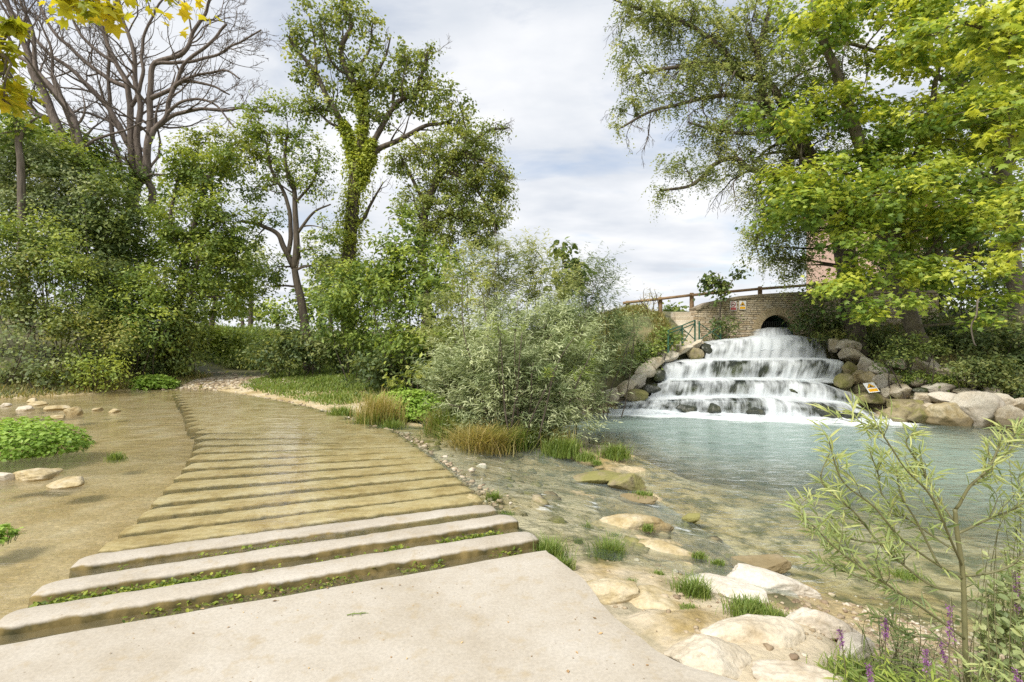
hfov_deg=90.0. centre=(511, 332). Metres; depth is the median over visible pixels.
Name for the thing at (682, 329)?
handrail
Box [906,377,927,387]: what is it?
boulder
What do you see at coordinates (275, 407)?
ford bar
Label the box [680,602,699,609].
grass tuft
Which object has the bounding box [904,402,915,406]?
boulder
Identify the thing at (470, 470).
edge gravel
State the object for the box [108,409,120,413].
stone
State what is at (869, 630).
shore gravel
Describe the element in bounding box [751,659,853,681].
rock
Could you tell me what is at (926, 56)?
plane tree
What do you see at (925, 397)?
boulder
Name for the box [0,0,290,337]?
dead tree
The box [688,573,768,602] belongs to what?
rock
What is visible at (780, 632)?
rock
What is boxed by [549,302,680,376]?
bush
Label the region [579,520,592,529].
grass tuft
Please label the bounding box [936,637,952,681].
loosestrife
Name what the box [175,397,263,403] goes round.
ford bar
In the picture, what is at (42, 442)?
watercress
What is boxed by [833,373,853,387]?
boulder
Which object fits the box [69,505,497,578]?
ford bar
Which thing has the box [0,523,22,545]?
water plant
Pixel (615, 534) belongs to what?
grass tuft
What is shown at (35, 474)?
stone
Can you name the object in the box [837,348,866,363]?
boulder
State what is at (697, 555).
grass tuft
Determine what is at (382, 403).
grass tuft
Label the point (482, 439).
grass tuft
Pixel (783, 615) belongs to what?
grass tuft
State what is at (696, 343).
kerb stone
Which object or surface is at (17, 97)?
plane tree
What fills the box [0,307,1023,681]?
ground
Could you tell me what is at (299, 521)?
ford bar
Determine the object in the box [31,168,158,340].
shrub
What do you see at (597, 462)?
grass tuft
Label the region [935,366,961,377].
boulder
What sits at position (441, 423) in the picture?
grass tuft
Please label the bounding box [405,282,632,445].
willow bush
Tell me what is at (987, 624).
plant
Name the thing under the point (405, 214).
shrub
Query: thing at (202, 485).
ford bar
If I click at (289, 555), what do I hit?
ford bar
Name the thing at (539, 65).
sky
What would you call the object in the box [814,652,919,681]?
plant
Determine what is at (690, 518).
rock
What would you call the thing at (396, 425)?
grass tuft
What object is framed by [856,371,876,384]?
boulder
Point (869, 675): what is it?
loosestrife
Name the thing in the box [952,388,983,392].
boulder
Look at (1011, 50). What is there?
plane tree
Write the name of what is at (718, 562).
grass tuft
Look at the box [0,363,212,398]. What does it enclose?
grass
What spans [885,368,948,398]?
shrub
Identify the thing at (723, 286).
sapling
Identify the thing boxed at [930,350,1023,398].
shrub
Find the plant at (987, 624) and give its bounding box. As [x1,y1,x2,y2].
[948,545,1023,681]
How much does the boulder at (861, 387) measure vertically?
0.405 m
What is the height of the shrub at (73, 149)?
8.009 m
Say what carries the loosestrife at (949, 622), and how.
on the ground at (62, 533)
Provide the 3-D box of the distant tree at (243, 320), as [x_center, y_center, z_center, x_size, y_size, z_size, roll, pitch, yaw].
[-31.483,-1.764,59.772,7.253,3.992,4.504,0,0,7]
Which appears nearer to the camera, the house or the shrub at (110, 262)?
the shrub at (110, 262)
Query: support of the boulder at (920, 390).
on the boulder at (925, 397)
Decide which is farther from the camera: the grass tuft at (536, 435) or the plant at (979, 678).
the grass tuft at (536, 435)
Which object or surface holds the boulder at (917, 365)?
on the ground at (62, 533)
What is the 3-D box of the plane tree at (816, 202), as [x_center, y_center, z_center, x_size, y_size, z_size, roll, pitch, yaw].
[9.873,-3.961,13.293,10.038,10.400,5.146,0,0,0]
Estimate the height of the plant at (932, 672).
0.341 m
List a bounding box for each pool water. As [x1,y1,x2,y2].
[0,387,455,531]
[407,413,1023,642]
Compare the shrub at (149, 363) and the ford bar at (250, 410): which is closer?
the ford bar at (250, 410)
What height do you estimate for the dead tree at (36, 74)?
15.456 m
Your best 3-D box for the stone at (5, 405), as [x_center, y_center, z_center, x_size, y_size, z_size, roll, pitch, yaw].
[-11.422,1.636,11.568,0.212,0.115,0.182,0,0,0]
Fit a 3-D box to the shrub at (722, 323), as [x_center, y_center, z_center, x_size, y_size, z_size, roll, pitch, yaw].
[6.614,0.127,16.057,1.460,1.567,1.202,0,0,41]
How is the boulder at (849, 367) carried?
on the boulder at (854, 375)
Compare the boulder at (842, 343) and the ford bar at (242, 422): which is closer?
the ford bar at (242, 422)
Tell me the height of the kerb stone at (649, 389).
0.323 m
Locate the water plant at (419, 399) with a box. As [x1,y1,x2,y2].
[369,386,445,420]
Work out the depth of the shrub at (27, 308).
14.43 m
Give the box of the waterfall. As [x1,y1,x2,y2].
[609,327,895,423]
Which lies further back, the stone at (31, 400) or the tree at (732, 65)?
the tree at (732, 65)
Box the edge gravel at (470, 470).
[245,394,511,508]
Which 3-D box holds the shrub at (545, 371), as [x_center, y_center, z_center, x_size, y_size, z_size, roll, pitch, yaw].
[0.255,0.454,8.247,2.334,2.952,1.004,0,0,9]
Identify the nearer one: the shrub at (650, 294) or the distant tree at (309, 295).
the shrub at (650, 294)
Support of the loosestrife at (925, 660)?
on the ground at (62, 533)
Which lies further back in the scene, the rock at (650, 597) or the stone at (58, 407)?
the stone at (58, 407)
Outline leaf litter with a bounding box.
[142,582,647,681]
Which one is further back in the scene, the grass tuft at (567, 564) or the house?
the house
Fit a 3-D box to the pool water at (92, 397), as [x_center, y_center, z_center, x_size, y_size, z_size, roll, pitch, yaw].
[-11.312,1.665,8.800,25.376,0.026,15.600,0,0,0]
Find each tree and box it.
[0,0,175,334]
[0,0,223,129]
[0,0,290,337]
[0,76,66,332]
[116,172,277,345]
[128,131,269,367]
[157,109,290,364]
[217,305,268,326]
[227,87,346,371]
[228,235,287,326]
[241,295,298,328]
[273,282,340,329]
[278,0,493,360]
[300,226,368,334]
[361,99,525,344]
[601,0,881,361]
[656,294,689,311]
[718,0,1023,375]
[757,0,1023,330]
[854,85,1023,312]
[893,0,1023,272]
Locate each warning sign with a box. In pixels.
[739,301,745,309]
[863,382,879,392]
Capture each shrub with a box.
[0,111,155,327]
[0,113,138,330]
[0,124,121,328]
[0,200,146,367]
[0,224,43,356]
[0,224,116,369]
[0,310,88,394]
[23,339,151,393]
[26,305,167,381]
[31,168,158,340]
[45,248,159,356]
[80,164,190,338]
[83,258,195,374]
[96,298,207,375]
[114,258,218,365]
[141,295,220,380]
[191,317,268,357]
[191,347,262,369]
[208,318,363,378]
[217,312,336,369]
[289,254,427,382]
[341,307,477,398]
[354,196,442,388]
[355,219,494,396]
[381,354,448,410]
[407,224,597,423]
[462,273,598,448]
[525,237,596,442]
[538,242,653,436]
[604,297,668,379]
[616,325,691,382]
[636,288,673,311]
[700,312,749,340]
[781,275,855,353]
[807,325,886,360]
[825,216,1023,318]
[825,300,908,354]
[867,326,953,398]
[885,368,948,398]
[893,297,1007,359]
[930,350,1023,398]
[941,359,1000,391]
[947,290,1023,379]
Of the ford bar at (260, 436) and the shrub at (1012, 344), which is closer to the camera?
the ford bar at (260, 436)
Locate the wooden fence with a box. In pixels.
[623,281,879,313]
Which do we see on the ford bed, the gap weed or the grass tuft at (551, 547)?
the gap weed
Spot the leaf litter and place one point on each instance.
(406, 658)
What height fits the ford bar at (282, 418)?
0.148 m
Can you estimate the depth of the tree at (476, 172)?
18.82 m
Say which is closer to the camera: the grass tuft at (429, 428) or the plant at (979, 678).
the plant at (979, 678)
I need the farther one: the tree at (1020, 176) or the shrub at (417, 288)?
the tree at (1020, 176)
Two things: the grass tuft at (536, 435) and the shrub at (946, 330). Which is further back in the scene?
the shrub at (946, 330)
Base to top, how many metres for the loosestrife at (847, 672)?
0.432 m
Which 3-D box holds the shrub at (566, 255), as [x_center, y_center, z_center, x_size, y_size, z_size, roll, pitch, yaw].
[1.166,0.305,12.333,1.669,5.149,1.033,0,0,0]
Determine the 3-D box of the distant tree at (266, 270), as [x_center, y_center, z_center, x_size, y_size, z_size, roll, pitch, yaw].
[-17.882,-3.449,36.076,6.037,6.879,3.321,0,0,0]
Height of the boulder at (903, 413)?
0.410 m
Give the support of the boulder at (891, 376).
on the ground at (62, 533)
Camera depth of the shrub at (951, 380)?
12.71 m
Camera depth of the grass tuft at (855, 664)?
2.64 m
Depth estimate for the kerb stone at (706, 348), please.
15.15 m
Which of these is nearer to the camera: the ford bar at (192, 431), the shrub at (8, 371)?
the ford bar at (192, 431)
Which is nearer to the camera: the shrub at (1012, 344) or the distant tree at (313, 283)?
the shrub at (1012, 344)
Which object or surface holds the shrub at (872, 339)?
on the ground at (62, 533)
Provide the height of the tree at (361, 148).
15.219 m
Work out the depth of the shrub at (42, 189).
17.12 m
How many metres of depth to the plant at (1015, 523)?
2.53 m
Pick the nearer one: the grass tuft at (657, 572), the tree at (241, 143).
the grass tuft at (657, 572)
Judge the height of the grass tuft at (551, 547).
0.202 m
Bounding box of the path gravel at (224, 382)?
[115,365,339,395]
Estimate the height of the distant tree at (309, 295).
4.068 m
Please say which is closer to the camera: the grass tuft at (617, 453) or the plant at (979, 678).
the plant at (979, 678)
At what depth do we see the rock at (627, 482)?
6.59 m
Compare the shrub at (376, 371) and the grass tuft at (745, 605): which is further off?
the shrub at (376, 371)
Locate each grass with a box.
[0,306,481,369]
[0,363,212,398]
[236,359,464,405]
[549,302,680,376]
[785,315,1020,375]
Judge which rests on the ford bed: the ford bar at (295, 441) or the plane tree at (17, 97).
the ford bar at (295, 441)
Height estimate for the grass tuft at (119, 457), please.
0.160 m
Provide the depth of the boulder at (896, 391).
12.86 m
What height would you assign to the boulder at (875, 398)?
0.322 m
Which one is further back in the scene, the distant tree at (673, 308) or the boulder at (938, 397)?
the distant tree at (673, 308)
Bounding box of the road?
[0,550,738,681]
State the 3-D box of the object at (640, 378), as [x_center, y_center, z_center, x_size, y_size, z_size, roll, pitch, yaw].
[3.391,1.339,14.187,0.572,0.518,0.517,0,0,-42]
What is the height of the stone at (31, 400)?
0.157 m
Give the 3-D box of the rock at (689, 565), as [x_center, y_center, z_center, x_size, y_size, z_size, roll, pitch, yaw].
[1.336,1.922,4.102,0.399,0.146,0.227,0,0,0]
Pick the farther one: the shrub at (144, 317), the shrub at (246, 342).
the shrub at (246, 342)
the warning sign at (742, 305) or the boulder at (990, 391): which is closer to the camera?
the boulder at (990, 391)
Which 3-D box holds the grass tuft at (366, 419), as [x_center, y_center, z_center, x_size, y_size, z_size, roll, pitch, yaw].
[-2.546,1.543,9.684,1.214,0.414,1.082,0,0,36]
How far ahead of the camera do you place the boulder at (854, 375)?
13.71 m
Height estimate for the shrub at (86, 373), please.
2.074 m
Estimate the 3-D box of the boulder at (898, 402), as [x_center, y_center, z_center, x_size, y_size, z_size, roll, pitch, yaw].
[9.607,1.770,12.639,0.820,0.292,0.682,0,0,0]
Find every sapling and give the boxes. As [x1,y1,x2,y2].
[693,260,751,329]
[775,385,1023,681]
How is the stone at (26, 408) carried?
in the pool water at (92, 397)
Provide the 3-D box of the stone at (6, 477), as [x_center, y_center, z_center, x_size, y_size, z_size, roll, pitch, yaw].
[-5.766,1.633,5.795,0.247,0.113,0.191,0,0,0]
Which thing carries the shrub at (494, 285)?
on the ground at (62, 533)
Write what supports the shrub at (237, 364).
on the ground at (62, 533)
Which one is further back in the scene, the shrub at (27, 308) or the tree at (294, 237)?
the tree at (294, 237)
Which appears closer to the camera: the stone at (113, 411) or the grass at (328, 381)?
the stone at (113, 411)
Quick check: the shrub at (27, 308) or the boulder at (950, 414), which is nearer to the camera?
the boulder at (950, 414)
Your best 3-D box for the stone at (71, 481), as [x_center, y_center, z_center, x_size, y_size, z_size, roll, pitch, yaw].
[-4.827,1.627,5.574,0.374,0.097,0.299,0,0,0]
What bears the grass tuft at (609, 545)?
on the ground at (62, 533)
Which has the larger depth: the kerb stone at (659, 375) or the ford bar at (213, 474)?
the kerb stone at (659, 375)
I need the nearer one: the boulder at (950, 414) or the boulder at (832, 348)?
the boulder at (950, 414)
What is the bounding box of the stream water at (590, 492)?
[323,410,797,597]
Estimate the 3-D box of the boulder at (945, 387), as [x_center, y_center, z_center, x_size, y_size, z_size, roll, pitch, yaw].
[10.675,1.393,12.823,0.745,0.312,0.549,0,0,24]
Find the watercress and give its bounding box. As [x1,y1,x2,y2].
[0,416,95,461]
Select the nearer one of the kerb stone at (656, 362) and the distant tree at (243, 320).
the kerb stone at (656, 362)
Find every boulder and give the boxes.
[600,387,618,404]
[828,338,839,352]
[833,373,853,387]
[835,339,861,350]
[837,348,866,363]
[841,361,857,374]
[850,392,887,403]
[851,369,865,384]
[853,384,867,393]
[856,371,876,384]
[857,356,874,370]
[864,363,887,374]
[872,374,890,388]
[880,388,891,397]
[881,373,904,384]
[882,407,912,421]
[885,383,911,398]
[885,399,923,407]
[886,358,907,369]
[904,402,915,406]
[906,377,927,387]
[906,404,929,425]
[912,357,940,377]
[912,387,928,392]
[913,392,931,402]
[920,382,955,392]
[924,402,973,431]
[927,391,955,402]
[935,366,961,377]
[949,391,1006,427]
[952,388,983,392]
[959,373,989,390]
[982,385,1002,392]
[994,393,1015,405]
[994,405,1023,433]
[1013,398,1023,409]
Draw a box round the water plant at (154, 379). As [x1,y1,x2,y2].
[124,373,180,389]
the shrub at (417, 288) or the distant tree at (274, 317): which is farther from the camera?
the distant tree at (274, 317)
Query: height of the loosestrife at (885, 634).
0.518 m
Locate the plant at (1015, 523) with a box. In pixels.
[982,454,1023,681]
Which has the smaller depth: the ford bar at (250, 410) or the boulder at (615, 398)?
the ford bar at (250, 410)
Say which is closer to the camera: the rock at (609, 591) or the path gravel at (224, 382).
the rock at (609, 591)
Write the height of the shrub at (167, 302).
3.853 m
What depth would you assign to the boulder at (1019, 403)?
11.58 m
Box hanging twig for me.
[970,298,979,345]
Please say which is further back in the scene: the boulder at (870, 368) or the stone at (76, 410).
the boulder at (870, 368)
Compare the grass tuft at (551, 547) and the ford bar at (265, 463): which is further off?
the ford bar at (265, 463)
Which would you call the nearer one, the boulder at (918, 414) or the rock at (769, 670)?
the rock at (769, 670)
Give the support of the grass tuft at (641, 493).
on the rock at (633, 498)
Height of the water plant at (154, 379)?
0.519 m
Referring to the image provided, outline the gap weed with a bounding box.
[28,529,521,622]
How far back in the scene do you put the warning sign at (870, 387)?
12.74 m
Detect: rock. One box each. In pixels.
[405,423,421,428]
[476,463,486,468]
[570,470,620,483]
[586,578,640,604]
[590,513,673,533]
[607,473,645,492]
[620,493,657,503]
[629,585,681,609]
[638,539,706,562]
[661,561,703,571]
[663,634,751,679]
[681,513,700,523]
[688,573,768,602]
[700,614,805,648]
[727,563,821,599]
[729,554,791,573]
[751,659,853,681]
[786,607,860,640]
[837,632,874,660]
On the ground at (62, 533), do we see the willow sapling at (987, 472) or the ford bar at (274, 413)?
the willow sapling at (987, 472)
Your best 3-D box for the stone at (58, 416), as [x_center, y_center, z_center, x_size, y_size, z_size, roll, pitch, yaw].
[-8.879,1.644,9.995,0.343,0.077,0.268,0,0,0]
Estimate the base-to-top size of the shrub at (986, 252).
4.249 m
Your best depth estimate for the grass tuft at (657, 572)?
3.85 m
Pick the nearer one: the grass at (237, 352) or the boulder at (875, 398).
the boulder at (875, 398)
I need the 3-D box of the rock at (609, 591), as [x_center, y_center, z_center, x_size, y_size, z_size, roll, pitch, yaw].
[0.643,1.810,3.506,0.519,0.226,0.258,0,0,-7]
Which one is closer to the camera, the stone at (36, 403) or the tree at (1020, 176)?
the stone at (36, 403)
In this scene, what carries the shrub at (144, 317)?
on the ground at (62, 533)
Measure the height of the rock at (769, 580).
0.295 m
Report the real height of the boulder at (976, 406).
0.839 m
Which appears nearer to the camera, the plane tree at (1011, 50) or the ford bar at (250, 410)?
the plane tree at (1011, 50)
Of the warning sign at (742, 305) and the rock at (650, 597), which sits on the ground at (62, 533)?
the rock at (650, 597)
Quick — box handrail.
[667,320,720,352]
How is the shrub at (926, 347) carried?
on the ground at (62, 533)
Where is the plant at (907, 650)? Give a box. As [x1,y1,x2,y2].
[855,604,960,681]
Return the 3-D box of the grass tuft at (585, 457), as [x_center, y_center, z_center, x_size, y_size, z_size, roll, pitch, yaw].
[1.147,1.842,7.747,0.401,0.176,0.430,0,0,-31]
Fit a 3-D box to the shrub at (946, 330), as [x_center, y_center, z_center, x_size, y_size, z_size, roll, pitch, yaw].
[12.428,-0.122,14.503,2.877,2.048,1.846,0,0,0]
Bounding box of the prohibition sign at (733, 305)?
[730,301,736,309]
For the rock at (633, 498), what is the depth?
6.11 m
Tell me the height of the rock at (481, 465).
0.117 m
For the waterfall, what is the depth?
13.78 m
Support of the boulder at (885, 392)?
on the boulder at (875, 398)
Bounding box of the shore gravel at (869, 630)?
[576,539,1022,680]
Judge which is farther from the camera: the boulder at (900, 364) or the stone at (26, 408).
the boulder at (900, 364)
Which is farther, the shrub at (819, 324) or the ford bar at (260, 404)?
the shrub at (819, 324)
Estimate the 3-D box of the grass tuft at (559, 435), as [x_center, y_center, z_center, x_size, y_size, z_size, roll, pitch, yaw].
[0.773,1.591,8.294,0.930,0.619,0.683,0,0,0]
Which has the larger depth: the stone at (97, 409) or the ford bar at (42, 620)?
the stone at (97, 409)
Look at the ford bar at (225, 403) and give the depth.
12.38 m
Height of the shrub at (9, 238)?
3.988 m
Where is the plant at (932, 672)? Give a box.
[872,646,968,681]
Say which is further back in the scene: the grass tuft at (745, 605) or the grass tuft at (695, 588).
the grass tuft at (695, 588)
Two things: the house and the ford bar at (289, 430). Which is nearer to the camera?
the ford bar at (289, 430)
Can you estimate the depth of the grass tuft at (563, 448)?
7.92 m
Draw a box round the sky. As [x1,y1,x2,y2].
[0,0,1023,331]
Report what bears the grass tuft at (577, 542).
on the ground at (62, 533)
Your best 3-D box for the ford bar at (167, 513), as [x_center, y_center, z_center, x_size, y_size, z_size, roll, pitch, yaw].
[-2.027,1.752,5.343,3.112,0.148,0.349,0,0,-21]
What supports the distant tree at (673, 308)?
on the ground at (62, 533)
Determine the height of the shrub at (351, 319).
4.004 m
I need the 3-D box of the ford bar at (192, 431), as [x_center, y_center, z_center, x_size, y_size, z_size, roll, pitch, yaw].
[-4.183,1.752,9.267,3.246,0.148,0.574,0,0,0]
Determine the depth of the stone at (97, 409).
10.92 m
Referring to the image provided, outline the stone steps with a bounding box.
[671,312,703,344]
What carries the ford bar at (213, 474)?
on the ford bed
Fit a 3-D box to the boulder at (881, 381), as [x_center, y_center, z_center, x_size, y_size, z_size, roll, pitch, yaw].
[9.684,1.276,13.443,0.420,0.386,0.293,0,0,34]
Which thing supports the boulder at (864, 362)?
on the ground at (62, 533)
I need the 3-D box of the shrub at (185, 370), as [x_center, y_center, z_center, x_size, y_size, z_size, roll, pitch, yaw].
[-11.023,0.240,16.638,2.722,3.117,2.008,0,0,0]
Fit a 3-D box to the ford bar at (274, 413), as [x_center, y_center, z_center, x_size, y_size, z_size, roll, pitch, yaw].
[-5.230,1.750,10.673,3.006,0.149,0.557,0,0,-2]
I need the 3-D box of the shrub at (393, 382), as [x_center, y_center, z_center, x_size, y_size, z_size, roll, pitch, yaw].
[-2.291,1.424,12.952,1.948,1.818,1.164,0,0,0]
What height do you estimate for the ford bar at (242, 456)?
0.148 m
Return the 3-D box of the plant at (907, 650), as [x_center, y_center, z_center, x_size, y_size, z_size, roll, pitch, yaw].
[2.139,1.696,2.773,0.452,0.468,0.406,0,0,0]
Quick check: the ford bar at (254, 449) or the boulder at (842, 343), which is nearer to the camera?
the ford bar at (254, 449)
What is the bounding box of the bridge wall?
[689,290,938,340]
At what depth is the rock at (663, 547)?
4.43 m
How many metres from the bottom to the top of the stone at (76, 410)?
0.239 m
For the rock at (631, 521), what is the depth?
5.08 m
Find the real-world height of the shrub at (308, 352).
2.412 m
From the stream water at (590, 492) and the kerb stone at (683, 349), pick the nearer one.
the stream water at (590, 492)
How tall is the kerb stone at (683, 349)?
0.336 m
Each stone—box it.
[0,403,12,407]
[0,472,15,482]
[13,468,63,482]
[15,405,34,412]
[27,398,37,402]
[27,401,48,405]
[43,405,70,410]
[46,476,84,488]
[50,415,65,418]
[63,406,82,417]
[92,407,103,411]
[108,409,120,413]
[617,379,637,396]
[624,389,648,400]
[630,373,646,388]
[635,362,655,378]
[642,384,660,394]
[645,357,664,369]
[652,369,665,381]
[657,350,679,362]
[672,344,692,354]
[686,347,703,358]
[687,339,701,347]
[699,344,712,356]
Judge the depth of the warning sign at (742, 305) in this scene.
16.52 m
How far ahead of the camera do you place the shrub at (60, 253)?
14.96 m
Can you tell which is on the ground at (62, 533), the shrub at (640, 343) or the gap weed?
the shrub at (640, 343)
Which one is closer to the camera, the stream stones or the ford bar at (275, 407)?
the stream stones
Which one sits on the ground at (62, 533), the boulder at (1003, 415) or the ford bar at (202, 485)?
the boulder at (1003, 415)
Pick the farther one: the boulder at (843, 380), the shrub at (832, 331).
the shrub at (832, 331)
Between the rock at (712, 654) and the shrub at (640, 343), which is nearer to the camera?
the rock at (712, 654)
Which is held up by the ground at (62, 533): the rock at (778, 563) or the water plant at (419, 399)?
the water plant at (419, 399)
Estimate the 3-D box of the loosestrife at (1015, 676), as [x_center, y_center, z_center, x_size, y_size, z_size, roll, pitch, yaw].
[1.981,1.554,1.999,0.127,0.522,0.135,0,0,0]
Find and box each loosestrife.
[836,626,857,681]
[864,663,874,681]
[875,615,893,681]
[918,645,931,681]
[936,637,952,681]
[943,601,960,681]
[1010,664,1022,681]
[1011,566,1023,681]
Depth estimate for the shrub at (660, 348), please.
14.59 m
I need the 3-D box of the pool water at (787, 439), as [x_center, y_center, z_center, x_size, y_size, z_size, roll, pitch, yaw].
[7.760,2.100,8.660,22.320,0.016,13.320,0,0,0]
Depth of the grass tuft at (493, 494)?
5.27 m
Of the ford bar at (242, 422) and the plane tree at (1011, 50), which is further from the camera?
the ford bar at (242, 422)
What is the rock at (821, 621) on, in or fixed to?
on the ground at (62, 533)
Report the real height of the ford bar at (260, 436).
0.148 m
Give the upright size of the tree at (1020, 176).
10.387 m
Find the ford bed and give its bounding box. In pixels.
[0,400,535,644]
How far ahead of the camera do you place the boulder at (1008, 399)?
11.64 m
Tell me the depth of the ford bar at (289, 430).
8.76 m
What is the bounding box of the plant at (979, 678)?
[933,640,1023,681]
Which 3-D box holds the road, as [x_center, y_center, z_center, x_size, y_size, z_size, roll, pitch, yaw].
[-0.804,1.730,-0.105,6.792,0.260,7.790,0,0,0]
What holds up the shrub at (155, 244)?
on the ground at (62, 533)
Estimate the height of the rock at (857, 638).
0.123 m
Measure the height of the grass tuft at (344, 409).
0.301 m
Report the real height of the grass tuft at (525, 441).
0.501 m
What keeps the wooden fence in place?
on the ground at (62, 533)
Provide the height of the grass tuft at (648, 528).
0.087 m
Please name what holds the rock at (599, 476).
on the ground at (62, 533)
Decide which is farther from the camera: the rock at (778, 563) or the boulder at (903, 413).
the boulder at (903, 413)
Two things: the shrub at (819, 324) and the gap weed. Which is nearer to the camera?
the gap weed
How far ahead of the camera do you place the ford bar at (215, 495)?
5.57 m
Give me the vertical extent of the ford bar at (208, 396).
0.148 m
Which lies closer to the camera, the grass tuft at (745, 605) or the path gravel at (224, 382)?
the grass tuft at (745, 605)
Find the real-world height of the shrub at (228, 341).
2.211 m
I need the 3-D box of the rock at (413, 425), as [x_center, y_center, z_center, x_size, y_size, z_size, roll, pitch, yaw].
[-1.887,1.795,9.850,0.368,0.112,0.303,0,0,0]
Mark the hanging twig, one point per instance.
(977, 301)
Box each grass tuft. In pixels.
[101,450,128,462]
[327,404,356,417]
[339,409,405,426]
[342,388,411,426]
[375,417,409,430]
[413,401,468,434]
[417,400,470,440]
[421,416,575,457]
[478,418,544,452]
[480,488,503,502]
[499,509,514,515]
[520,420,563,446]
[529,432,591,458]
[529,529,577,559]
[540,421,576,448]
[556,550,576,569]
[574,449,598,462]
[574,537,582,543]
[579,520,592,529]
[584,526,634,561]
[591,459,601,465]
[596,440,634,461]
[607,531,624,536]
[628,489,660,497]
[640,523,654,532]
[649,567,664,575]
[663,567,719,602]
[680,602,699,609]
[691,550,710,559]
[706,557,728,566]
[714,587,782,616]
[766,608,792,616]
[806,627,895,681]
[882,566,927,583]
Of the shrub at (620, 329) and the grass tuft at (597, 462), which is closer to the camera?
the grass tuft at (597, 462)
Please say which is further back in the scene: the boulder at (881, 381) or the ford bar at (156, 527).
the boulder at (881, 381)
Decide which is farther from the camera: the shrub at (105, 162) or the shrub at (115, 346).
the shrub at (105, 162)
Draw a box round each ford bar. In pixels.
[0,532,538,643]
[28,515,518,606]
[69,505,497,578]
[97,493,483,553]
[118,486,472,538]
[137,478,462,522]
[150,470,454,509]
[163,463,444,495]
[174,395,251,398]
[174,457,436,482]
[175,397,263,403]
[176,399,276,404]
[177,401,286,409]
[180,403,296,411]
[181,451,427,474]
[182,406,309,413]
[182,409,320,418]
[183,412,331,422]
[185,416,346,424]
[185,420,355,430]
[186,447,420,466]
[187,424,369,435]
[190,442,413,457]
[193,437,405,450]
[194,428,393,439]
[194,433,398,444]
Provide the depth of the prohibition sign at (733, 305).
16.52 m
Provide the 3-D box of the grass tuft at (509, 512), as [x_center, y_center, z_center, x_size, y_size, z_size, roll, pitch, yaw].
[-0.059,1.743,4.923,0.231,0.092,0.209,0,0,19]
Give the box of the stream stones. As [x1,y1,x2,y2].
[408,435,734,566]
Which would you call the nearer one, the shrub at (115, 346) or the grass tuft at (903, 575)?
the grass tuft at (903, 575)
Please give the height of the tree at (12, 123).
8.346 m
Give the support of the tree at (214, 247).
on the ground at (62, 533)
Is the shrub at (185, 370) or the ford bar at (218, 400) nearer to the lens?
the ford bar at (218, 400)
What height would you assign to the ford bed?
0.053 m
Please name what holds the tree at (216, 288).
on the ground at (62, 533)
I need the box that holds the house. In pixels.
[797,206,927,290]

